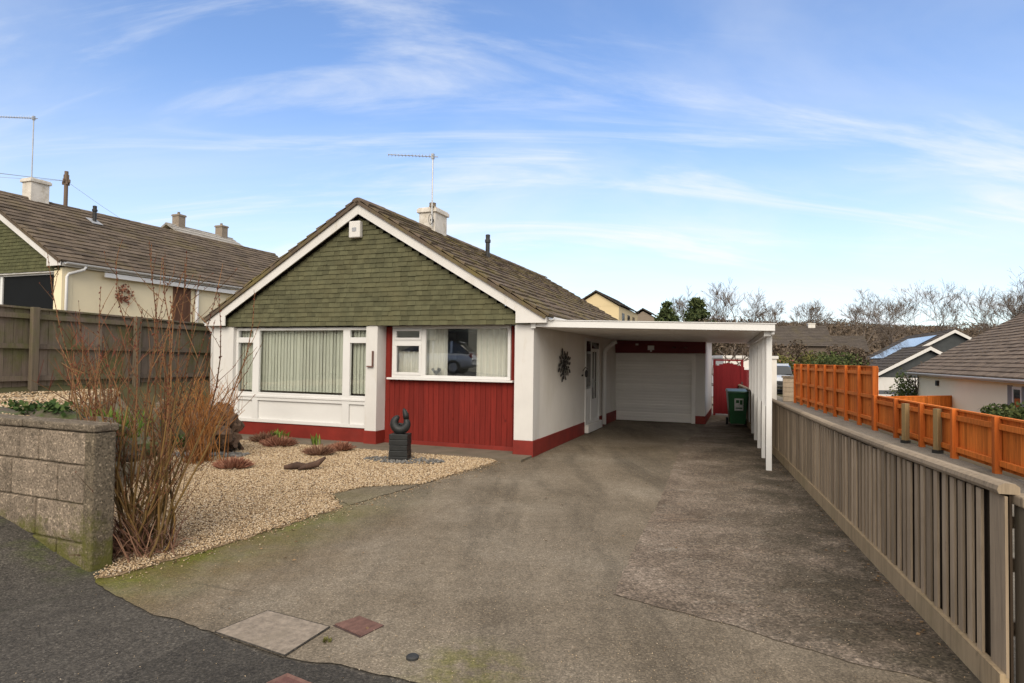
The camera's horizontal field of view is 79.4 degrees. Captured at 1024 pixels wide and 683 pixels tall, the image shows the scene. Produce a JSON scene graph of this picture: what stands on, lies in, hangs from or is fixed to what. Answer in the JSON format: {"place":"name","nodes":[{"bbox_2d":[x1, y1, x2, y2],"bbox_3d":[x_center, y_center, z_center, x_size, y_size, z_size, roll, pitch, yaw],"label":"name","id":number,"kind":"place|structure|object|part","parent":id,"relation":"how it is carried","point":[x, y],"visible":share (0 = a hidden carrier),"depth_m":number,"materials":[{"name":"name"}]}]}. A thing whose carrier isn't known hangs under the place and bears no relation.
{"place":"outdoors","nodes":[
{"label":"outdoors","id":0,"kind":"place"},
{"bbox_2d":[0,388,120,415],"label":"bed gravel","id":1,"kind":"structure","parent":0,"point":[43,397],"depth_m":10.14,"materials":[{"name":"beige gravel"}]},
{"bbox_2d":[3,390,149,502],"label":"raised terrain","id":2,"kind":"structure","parent":0,"point":[142,432],"depth_m":10.32,"materials":[{"name":"soil"}]},
{"bbox_2d":[0,407,24,415],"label":"garden rock","id":3,"kind":"object","parent":2,"relation":"on","point":[4,410],"visible":0.27,"depth_m":7.23,"materials":[{"name":"grey stone"}]},
{"bbox_2d":[24,408,84,419],"bbox_3d":[-5.671,0.984,7.530,0.975,0.351,0.692,1,-2,-23],"label":"garden rock","id":4,"kind":"object","parent":2,"relation":"on","point":[70,415],"visible":0.2,"depth_m":7.33,"materials":[{"name":"grey stone"}]},
{"bbox_2d":[1,398,79,416],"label":"ivy","id":5,"kind":"object","parent":4,"relation":"on","point":[53,405],"visible":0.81,"depth_m":7.36,"materials":[{"name":"green plant"}]},
{"bbox_2d":[32,311,155,416],"bbox_3d":[-5.942,0.452,8.778,1.401,1.686,1.440,1,-2,-20],"label":"bare shrub","id":6,"kind":"object","parent":2,"relation":"on","point":[91,379],"visible":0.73,"depth_m":8.85,"materials":[{"name":"brown plant"}]},
{"bbox_2d":[83,416,128,435],"bbox_3d":[-5.190,1.075,7.683,0.806,0.293,0.594,1,-2,0],"label":"garden rock","id":7,"kind":"object","parent":2,"relation":"on","point":[100,418],"visible":0.16,"depth_m":7.63,"materials":[{"name":"grey stone"}]},
{"bbox_2d":[0,304,213,391],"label":"timber fence","id":8,"kind":"object","parent":2,"relation":"on","point":[29,343],"visible":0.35,"depth_m":12.29,"materials":[{"name":"brown wood"}]},
{"bbox_2d":[73,404,163,437],"bbox_3d":[-5.478,1.105,8.263,1.262,0.550,1.159,0,-2,29],"label":"green plant","id":9,"kind":"object","parent":2,"relation":"on","point":[141,425],"visible":0.13,"depth_m":8.40,"materials":[{"name":"green plant"}]},
{"bbox_2d":[115,437,160,461],"bbox_3d":[-5.048,1.419,8.192,0.724,0.340,0.766,2,-2,-44],"label":"garden rock","id":10,"kind":"object","parent":2,"relation":"on","point":[139,439],"visible":0.23,"depth_m":7.99,"materials":[{"name":"grey stone"}]},
{"bbox_2d":[152,399,166,439],"bbox_3d":[-6.594,1.535,11.604,0.180,0.848,2.140,1,-2,-25],"label":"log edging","id":11,"kind":"object","parent":2,"relation":"on","point":[155,414],"visible":0.15,"depth_m":10.66,"materials":[{"name":"brown wood"}]},
{"bbox_2d":[0,516,416,682],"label":"pavement","id":12,"kind":"structure","parent":0,"point":[49,638],"depth_m":3.78,"materials":[{"name":"grey asphalt"}]},
{"bbox_2d":[104,635,385,682],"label":"pavement patch","id":13,"kind":"object","parent":12,"relation":"on","point":[193,661],"visible":1,"depth_m":3.29,"materials":[{"name":"grey asphalt"}]},
{"bbox_2d":[267,673,310,682],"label":"stopcock cover","id":14,"kind":"object","parent":13,"relation":"on","point":[287,678],"visible":1,"depth_m":3.16,"materials":[{"name":"pink metal"}]},
{"bbox_2d":[193,434,531,461],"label":"path","id":15,"kind":"structure","parent":0,"point":[500,455],"depth_m":10.90,"materials":[{"name":"concrete"}]},
{"bbox_2d":[267,429,289,439],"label":"green plant","id":16,"kind":"object","parent":15,"relation":"on","point":[279,434],"visible":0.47,"depth_m":11.96,"materials":[{"name":"green plant"}]},
{"bbox_2d":[0,342,1023,479],"bbox_3d":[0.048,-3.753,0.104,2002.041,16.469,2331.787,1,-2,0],"label":"ground","id":17,"kind":"structure","parent":0,"point":[55,388],"depth_m":12.97,"materials":[{"name":"green plant"}]},
{"bbox_2d":[0,171,117,216],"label":"telegraph pole","id":18,"kind":"object","parent":17,"relation":"on","point":[66,181],"visible":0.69,"depth_m":35.17,"materials":[{"name":"brown wood"}]},
{"bbox_2d":[0,414,118,571],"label":"garden wall","id":19,"kind":"structure","parent":17,"relation":"on","point":[49,498],"depth_m":4.86,"materials":[{"name":"concrete"}]},
{"bbox_2d":[0,115,278,322],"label":"bungalow","id":20,"kind":"object","parent":17,"relation":"on","point":[36,226],"visible":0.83,"depth_m":17.85,"materials":[{"name":"brown tile"}]},
{"bbox_2d":[0,273,53,308],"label":"window","id":21,"kind":"structure","parent":20,"relation":"in","point":[25,290],"depth_m":16.34,"materials":[{"name":"black glass"}]},
{"bbox_2d":[115,284,134,304],"bbox_3d":[-10.794,-1.308,17.189,0.165,0.617,0.548,0,-2,21],"label":"wreath","id":22,"kind":"object","parent":20,"relation":"attached to","point":[124,298],"visible":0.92,"depth_m":17.18,"materials":[{"name":"brown plant"}]},
{"bbox_2d":[161,212,242,290],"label":"gabled house","id":23,"kind":"structure","parent":17,"relation":"on","point":[178,224],"depth_m":39.21,"materials":[{"name":"grey stone"}]},
{"bbox_2d":[201,153,618,457],"bbox_3d":[-0.894,-1.041,17.026,7.760,6.342,11.592,0,-2,21],"label":"bungalow","id":24,"kind":"object","parent":17,"relation":"on","point":[375,319],"visible":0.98,"depth_m":11.85,"materials":[{"name":"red paint"}]},
{"bbox_2d":[235,327,365,401],"bbox_3d":[-4.242,0.435,12.394,3.250,1.420,0.159,0,-2,21],"label":"window","id":25,"kind":"structure","parent":24,"relation":"in","point":[277,341],"depth_m":12.43,"materials":[{"name":"white plastic"}]},
{"bbox_2d":[386,325,513,382],"bbox_3d":[-1.132,0.241,11.417,2.560,1.062,0.305,0,-2,21],"label":"window","id":26,"kind":"structure","parent":24,"relation":"in","point":[494,342],"depth_m":11.52,"materials":[{"name":"white plastic"}]},
{"bbox_2d":[558,348,570,381],"bbox_3d":[1.040,0.467,12.213,0.035,0.663,0.876,0,-2,21],"label":"wall art","id":27,"kind":"object","parent":24,"relation":"attached to","point":[565,362],"depth_m":12.19,"materials":[{"name":"black metal"}]},
{"bbox_2d":[584,338,599,424],"bbox_3d":[1.894,0.919,14.519,0.139,1.955,1.380,0,-2,21],"label":"front door","id":28,"kind":"structure","parent":24,"relation":"in","point":[591,414],"depth_m":14.46,"materials":[{"name":"white plastic"}]},
{"bbox_2d":[582,290,639,320],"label":"gabled house","id":29,"kind":"structure","parent":17,"relation":"on","point":[615,308],"depth_m":59.93,"materials":[{"name":"white paint"}]},
{"bbox_2d":[622,313,634,320],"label":"window","id":30,"kind":"structure","parent":29,"relation":"in","point":[623,315],"depth_m":63.39,"materials":[{"name":"white glass"}]},
{"bbox_2d":[635,308,658,320],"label":"gabled house","id":31,"kind":"structure","parent":17,"relation":"on","point":[644,315],"depth_m":72.81,"materials":[{"name":"paint"}]},
{"bbox_2d":[654,301,681,321],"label":"conifer tree","id":32,"kind":"object","parent":17,"relation":"on","point":[667,313],"visible":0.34,"depth_m":61.71,"materials":[{"name":"green plant"}]},
{"bbox_2d":[665,286,725,321],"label":"bare tree","id":33,"kind":"object","parent":17,"relation":"on","point":[681,304],"visible":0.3,"depth_m":88.78,"materials":[{"name":"grey plant"}]},
{"bbox_2d":[682,296,716,352],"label":"conifer tree","id":34,"kind":"object","parent":17,"relation":"on","point":[696,310],"visible":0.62,"depth_m":62.67,"materials":[{"name":"green plant"}]},
{"bbox_2d":[686,315,749,355],"bbox_3d":[13.337,0.765,39.881,6.281,5.004,3.406,1,-2,0],"label":"winter bush","id":35,"kind":"object","parent":17,"relation":"on","point":[720,347],"visible":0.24,"depth_m":39.32,"materials":[{"name":"brown plant"}]},
{"bbox_2d":[712,344,748,385],"bbox_3d":[7.189,1.045,20.387,0.920,1.966,2.163,2,-2,-38],"label":"bare shrub","id":36,"kind":"object","parent":17,"relation":"on","point":[734,356],"visible":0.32,"depth_m":20.41,"materials":[{"name":"brown plant"}]},
{"bbox_2d":[700,278,776,346],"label":"bare tree","id":37,"kind":"object","parent":17,"relation":"on","point":[728,299],"visible":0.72,"depth_m":81.42,"materials":[{"name":"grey plant"}]},
{"bbox_2d":[712,355,778,399],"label":"white garage","id":38,"kind":"structure","parent":17,"relation":"on","point":[774,375],"depth_m":27.04,"materials":[{"name":"paint"}]},
{"bbox_2d":[738,302,786,325],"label":"bare tree","id":39,"kind":"object","parent":17,"relation":"on","point":[774,312],"visible":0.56,"depth_m":91.56,"materials":[{"name":"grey plant"}]},
{"bbox_2d":[772,339,814,388],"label":"winter bush","id":40,"kind":"object","parent":17,"relation":"on","point":[776,349],"visible":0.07,"depth_m":43.56,"materials":[{"name":"brown plant"}]},
{"bbox_2d":[762,322,833,360],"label":"gabled house","id":41,"kind":"structure","parent":17,"relation":"on","point":[811,336],"depth_m":74.51,"materials":[{"name":"concrete"}]},
{"bbox_2d":[777,350,824,388],"bbox_3d":[16.843,2.086,36.188,3.201,3.231,2.083,0,-2,27],"label":"evergreen bush","id":42,"kind":"object","parent":17,"relation":"on","point":[789,361],"visible":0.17,"depth_m":36.24,"materials":[{"name":"green plant"}]},
{"bbox_2d":[789,299,836,326],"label":"bare tree","id":43,"kind":"object","parent":17,"relation":"on","point":[815,314],"visible":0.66,"depth_m":84.11,"materials":[{"name":"grey plant"}]},
{"bbox_2d":[793,351,861,373],"bbox_3d":[16.316,2.130,31.480,4.000,3.279,2.468,1,-2,0],"label":"evergreen bush","id":44,"kind":"object","parent":17,"relation":"on","point":[833,359],"visible":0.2,"depth_m":31.25,"materials":[{"name":"green plant"}]},
{"bbox_2d":[794,364,877,429],"bbox_3d":[10.396,1.618,20.423,0.150,1.700,10.326,0,-2,14],"label":"panel fence","id":45,"kind":"object","parent":17,"relation":"on","point":[847,392],"visible":0.9,"depth_m":18.92,"materials":[{"name":"orange wood"}]},
{"bbox_2d":[685,317,993,361],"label":"woodland","id":46,"kind":"object","parent":17,"relation":"on","point":[837,328],"visible":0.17,"depth_m":158.55,"materials":[{"name":"brown plant"}]},
{"bbox_2d":[810,351,869,365],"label":"evergreen bush","id":47,"kind":"object","parent":17,"relation":"on","point":[835,353],"visible":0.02,"depth_m":46.83,"materials":[{"name":"green plant"}]},
{"bbox_2d":[817,345,872,364],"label":"winter bush","id":48,"kind":"object","parent":17,"relation":"on","point":[845,347],"visible":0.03,"depth_m":51.98,"materials":[{"name":"brown plant"}]},
{"bbox_2d":[825,344,867,365],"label":"winter bush","id":49,"kind":"object","parent":17,"relation":"on","point":[859,352],"visible":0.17,"depth_m":45.49,"materials":[{"name":"brown plant"}]},
{"bbox_2d":[831,336,869,354],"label":"gabled house","id":50,"kind":"structure","parent":17,"relation":"on","point":[857,342],"depth_m":85.93,"materials":[{"name":"white paint"}]},
{"bbox_2d":[840,288,919,345],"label":"bare tree","id":51,"kind":"object","parent":17,"relation":"on","point":[857,318],"visible":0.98,"depth_m":99.24,"materials":[{"name":"grey plant"}]},
{"bbox_2d":[849,293,943,346],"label":"bare tree","id":52,"kind":"object","parent":17,"relation":"on","point":[891,319],"visible":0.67,"depth_m":101.92,"materials":[{"name":"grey plant"}]},
{"bbox_2d":[884,367,918,396],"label":"evergreen bush","id":53,"kind":"object","parent":17,"relation":"on","point":[903,390],"visible":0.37,"depth_m":26.97,"materials":[{"name":"green plant"}]},
{"bbox_2d":[868,345,942,395],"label":"gabled house","id":54,"kind":"structure","parent":17,"relation":"on","point":[905,359],"depth_m":40.97,"materials":[{"name":"white paint"}]},
{"bbox_2d":[904,361,921,393],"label":"bare shrub","id":55,"kind":"object","parent":17,"relation":"on","point":[907,379],"visible":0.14,"depth_m":26.57,"materials":[{"name":"brown plant"}]},
{"bbox_2d":[886,395,951,407],"bbox_3d":[13.864,2.219,21.475,5.040,0.645,0.150,1,-2,-21],"label":"panel fence","id":56,"kind":"object","parent":17,"relation":"on","point":[943,400],"visible":0.3,"depth_m":21.80,"materials":[{"name":"orange wood"}]},
{"bbox_2d":[866,329,972,364],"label":"gabled house","id":57,"kind":"structure","parent":17,"relation":"on","point":[945,340],"depth_m":46.88,"materials":[{"name":"blue glass"}]},
{"bbox_2d":[873,279,966,333],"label":"bare tree","id":58,"kind":"object","parent":17,"relation":"on","point":[941,309],"visible":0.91,"depth_m":99.94,"materials":[{"name":"grey plant"}]},
{"bbox_2d":[873,395,1023,476],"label":"panel fence","id":59,"kind":"object","parent":17,"relation":"on","point":[995,443],"visible":0.84,"depth_m":10.67,"materials":[{"name":"orange wood"}]},
{"bbox_2d":[904,313,1023,412],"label":"bungalow","id":60,"kind":"object","parent":17,"relation":"on","point":[977,372],"visible":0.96,"depth_m":21.06,"materials":[{"name":"grey tile"}]},
{"bbox_2d":[1012,387,1021,408],"bbox_3d":[13.805,1.852,16.832,0.050,1.220,0.620,0,-2,21],"label":"window","id":61,"kind":"structure","parent":60,"relation":"in","point":[1016,391],"depth_m":16.84,"materials":[{"name":"white plastic"}]},
{"bbox_2d":[948,283,1020,335],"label":"bare tree","id":62,"kind":"object","parent":17,"relation":"on","point":[986,312],"visible":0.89,"depth_m":90.00,"materials":[{"name":"grey plant"}]},
{"bbox_2d":[979,401,1023,419],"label":"hedge","id":63,"kind":"object","parent":17,"relation":"on","point":[1008,411],"visible":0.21,"depth_m":13.44,"materials":[{"name":"green plant"}]},
{"bbox_2d":[981,290,1023,327],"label":"bare tree","id":64,"kind":"object","parent":17,"relation":"on","point":[1021,305],"visible":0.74,"depth_m":88.03,"materials":[{"name":"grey plant"}]},
{"bbox_2d":[988,266,1023,318],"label":"bare tree","id":65,"kind":"object","parent":17,"relation":"on","point":[1019,282],"visible":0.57,"depth_m":91.21,"materials":[{"name":"grey plant"}]},
{"bbox_2d":[999,292,1018,316],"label":"bare tree","id":66,"kind":"object","parent":17,"relation":"on","point":[1011,298],"visible":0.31,"depth_m":93.41,"materials":[{"name":"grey plant"}]},
{"bbox_2d":[0,0,1023,330],"label":"sky","id":67,"kind":"structure","parent":0,"point":[636,153],"materials":[{"name":"blue"}]},
{"bbox_2d":[94,406,934,682],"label":"driveway","id":68,"kind":"structure","parent":0,"point":[582,489],"depth_m":4.51,"materials":[{"name":"concrete"}]},
{"bbox_2d":[214,610,329,656],"bbox_3d":[-1.429,1.752,3.735,0.602,0.016,0.404,0,-2,28],"label":"access cover","id":69,"kind":"object","parent":68,"relation":"on","point":[282,635],"visible":1,"depth_m":3.71,"materials":[{"name":"concrete"}]},
{"bbox_2d":[93,440,502,582],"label":"gravel","id":70,"kind":"structure","parent":68,"relation":"on","point":[263,473],"depth_m":7.80,"materials":[{"name":"beige gravel"}]},
{"bbox_2d":[39,239,262,562],"bbox_3d":[-3.081,0.472,5.304,1.753,2.632,1.328,-1,-2,41],"label":"bare shrub","id":71,"kind":"object","parent":70,"relation":"on","point":[135,537],"visible":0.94,"depth_m":5.19,"materials":[{"name":"brown plant"}]},
{"bbox_2d":[159,433,191,448],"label":"green plant","id":72,"kind":"object","parent":70,"relation":"on","point":[181,437],"visible":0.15,"depth_m":10.80,"materials":[{"name":"green plant"}]},
{"bbox_2d":[140,367,245,465],"bbox_3d":[-4.853,1.118,9.586,1.319,1.522,1.548,1,-2,-10],"label":"bare shrub","id":73,"kind":"object","parent":70,"relation":"on","point":[200,425],"visible":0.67,"depth_m":9.49,"materials":[{"name":"brown plant"}]},
{"bbox_2d":[171,451,249,457],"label":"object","id":74,"kind":"object","parent":70,"relation":"on","point":[236,454],"visible":0.41,"depth_m":10.01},
{"bbox_2d":[185,401,244,452],"bbox_3d":[-5.056,1.531,10.521,0.885,1.018,0.762,0,-2,9],"label":"driftwood stump","id":75,"kind":"object","parent":70,"relation":"on","point":[237,425],"visible":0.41,"depth_m":10.43,"materials":[{"name":"brown wood"}]},
{"bbox_2d":[210,456,256,468],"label":"heather plant","id":76,"kind":"object","parent":70,"relation":"on","point":[234,462],"visible":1,"depth_m":8.93,"materials":[{"name":"brown plant"}]},
{"bbox_2d":[248,431,276,441],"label":"heather plant","id":77,"kind":"object","parent":70,"relation":"on","point":[260,436],"visible":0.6,"depth_m":11.71,"materials":[{"name":"brown plant"}]},
{"bbox_2d":[259,434,299,446],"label":"heather plant","id":78,"kind":"object","parent":70,"relation":"on","point":[274,442],"visible":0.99,"depth_m":11.17,"materials":[{"name":"brown plant"}]},
{"bbox_2d":[284,456,325,469],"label":"driftwood branch","id":79,"kind":"object","parent":70,"relation":"on","point":[305,466],"visible":1,"depth_m":8.91,"materials":[{"name":"brown wood"}]},
{"bbox_2d":[310,433,320,444],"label":"green plant","id":80,"kind":"object","parent":70,"relation":"on","point":[314,440],"visible":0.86,"depth_m":11.40,"materials":[{"name":"green plant"}]},
{"bbox_2d":[301,443,339,455],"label":"heather plant","id":81,"kind":"object","parent":70,"relation":"on","point":[315,450],"visible":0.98,"depth_m":10.22,"materials":[{"name":"brown plant"}]},
{"bbox_2d":[327,441,355,450],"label":"heather plant","id":82,"kind":"object","parent":70,"relation":"on","point":[341,446],"visible":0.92,"depth_m":10.72,"materials":[{"name":"brown plant"}]},
{"bbox_2d":[363,456,444,463],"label":"slate chippings","id":83,"kind":"object","parent":70,"relation":"on","point":[432,460],"visible":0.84,"depth_m":9.74,"materials":[{"name":"grey gravel"}]},
{"bbox_2d":[388,408,411,460],"bbox_3d":[-1.803,1.497,9.939,0.329,0.848,0.266,1,-2,6],"label":"garden sculpture","id":84,"kind":"object","parent":83,"relation":"on","point":[399,443],"visible":0.95,"depth_m":9.82,"materials":[{"name":"stone"}]},
{"bbox_2d":[323,636,331,642],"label":"green plant","id":85,"kind":"object","parent":68,"relation":"on","point":[327,639],"visible":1,"depth_m":3.61,"materials":[{"name":"green plant"}]},
{"bbox_2d":[333,616,383,637],"bbox_3d":[-0.946,1.760,3.823,0.264,0.017,0.202,0,-2,37],"label":"drain cover","id":86,"kind":"object","parent":68,"relation":"on","point":[357,626],"visible":1,"depth_m":3.80,"materials":[{"name":"red metal"}]},
{"bbox_2d":[331,481,427,504],"bbox_3d":[-1.671,1.857,7.782,0.580,0.001,1.702,0,-2,28],"label":"concrete strip","id":87,"kind":"object","parent":68,"relation":"on","point":[353,496],"visible":0.94,"depth_m":7.54,"materials":[{"name":"grey concrete"}]},
{"bbox_2d":[406,653,418,660],"bbox_3d":[-0.552,1.750,3.423,0.072,0.018,0.070,1,-2,0],"label":"drain plug","id":88,"kind":"object","parent":68,"relation":"on","point":[412,656],"visible":1,"depth_m":3.41,"materials":[{"name":"black metal"}]},
{"bbox_2d":[11,465,968,682],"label":"loose grit","id":89,"kind":"object","parent":68,"relation":"on","point":[547,573],"visible":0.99,"depth_m":4.41,"materials":[{"name":"grey gravel"}]},
{"bbox_2d":[615,340,711,423],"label":"garage","id":90,"kind":"structure","parent":68,"relation":"on","point":[664,381],"depth_m":16.76,"materials":[{"name":"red paint"}]},
{"bbox_2d":[616,360,690,422],"bbox_3d":[3.852,1.346,16.848,2.030,1.660,0.032,0,-2,21],"label":"roller door","id":91,"kind":"structure","parent":90,"relation":"in","point":[646,390],"depth_m":16.83,"materials":[{"name":"white paint"}]},
{"bbox_2d":[614,419,981,682],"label":"driveway slab","id":92,"kind":"structure","parent":68,"relation":"attached to","point":[653,573],"depth_m":4.96,"materials":[{"name":"concrete"}]},
{"bbox_2d":[118,433,954,658],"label":"fallen leaves","id":93,"kind":"object","parent":92,"relation":"on","point":[917,633],"visible":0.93,"depth_m":5.47,"materials":[{"name":"brown plant"}]},
{"bbox_2d":[531,320,776,470],"bbox_3d":[3.494,0.907,13.436,3.840,2.360,7.850,0,-2,21],"label":"carport","id":94,"kind":"object","parent":92,"relation":"on","point":[756,338],"visible":0.93,"depth_m":10.68,"materials":[{"name":"white paint"}]},
{"bbox_2d":[725,388,748,424],"bbox_3d":[5.885,1.718,16.135,0.531,0.950,0.672,0,-2,14],"label":"wheelie bin","id":95,"kind":"object","parent":92,"relation":"on","point":[737,401],"visible":0.98,"depth_m":15.88,"materials":[{"name":"green plastic"}]},
{"bbox_2d":[777,389,913,393],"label":"road","id":96,"kind":"structure","parent":0,"point":[879,391],"depth_m":35.82,"materials":[{"name":"grey asphalt"}]},
{"bbox_2d":[777,363,792,387],"bbox_3d":[15.024,2.023,34.960,2.120,1.564,4.265,0,-2,25],"label":"parked car","id":97,"kind":"object","parent":96,"relation":"on","point":[783,369],"visible":0.11,"depth_m":33.90,"materials":[{"name":"silver metal"}]},
{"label":"windows","id":98,"kind":"part","parent":97,"relation":"part of","materials":[{"name":"grey glass"}]},
{"bbox_2d":[712,395,1023,682],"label":"neighbour drive","id":99,"kind":"structure","parent":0,"point":[893,441],"depth_m":12.06,"materials":[{"name":"grey concrete"}]},
{"bbox_2d":[781,376,793,401],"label":"boundary wall","id":100,"kind":"structure","parent":99,"relation":"on","point":[788,388],"depth_m":26.10,"materials":[{"name":"concrete"}]},
{"bbox_2d":[738,384,1019,682],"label":"timber fence","id":101,"kind":"object","parent":99,"relation":"on","point":[931,538],"visible":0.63,"depth_m":4.04,"materials":[{"name":"grey wood"}]},
{"bbox_2d":[713,359,748,414],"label":"garden gate","id":102,"kind":"structure","parent":101,"relation":"attached to","point":[729,375],"depth_m":19.02,"materials":[{"name":"red wood"}]},
{"bbox_2d":[1012,493,1023,682],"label":"timber gate","id":103,"kind":"structure","parent":101,"relation":"attached to","point":[1018,501],"depth_m":3.04,"materials":[{"name":"brown wood"}]},
{"bbox_2d":[900,403,910,443],"bbox_3d":[8.289,1.731,12.990,0.136,0.850,0.124,1,-2,-11],"label":"timber post","id":104,"kind":"object","parent":99,"relation":"on","point":[905,424],"visible":0.98,"depth_m":12.95,"materials":[{"name":"beige wood"}]},
{"bbox_2d":[932,408,943,453],"bbox_3d":[7.999,1.688,11.591,0.136,0.850,0.124,1,-2,-14],"label":"timber post","id":105,"kind":"object","parent":99,"relation":"on","point":[937,432],"visible":0.99,"depth_m":11.55,"materials":[{"name":"beige wood"}]}
]}

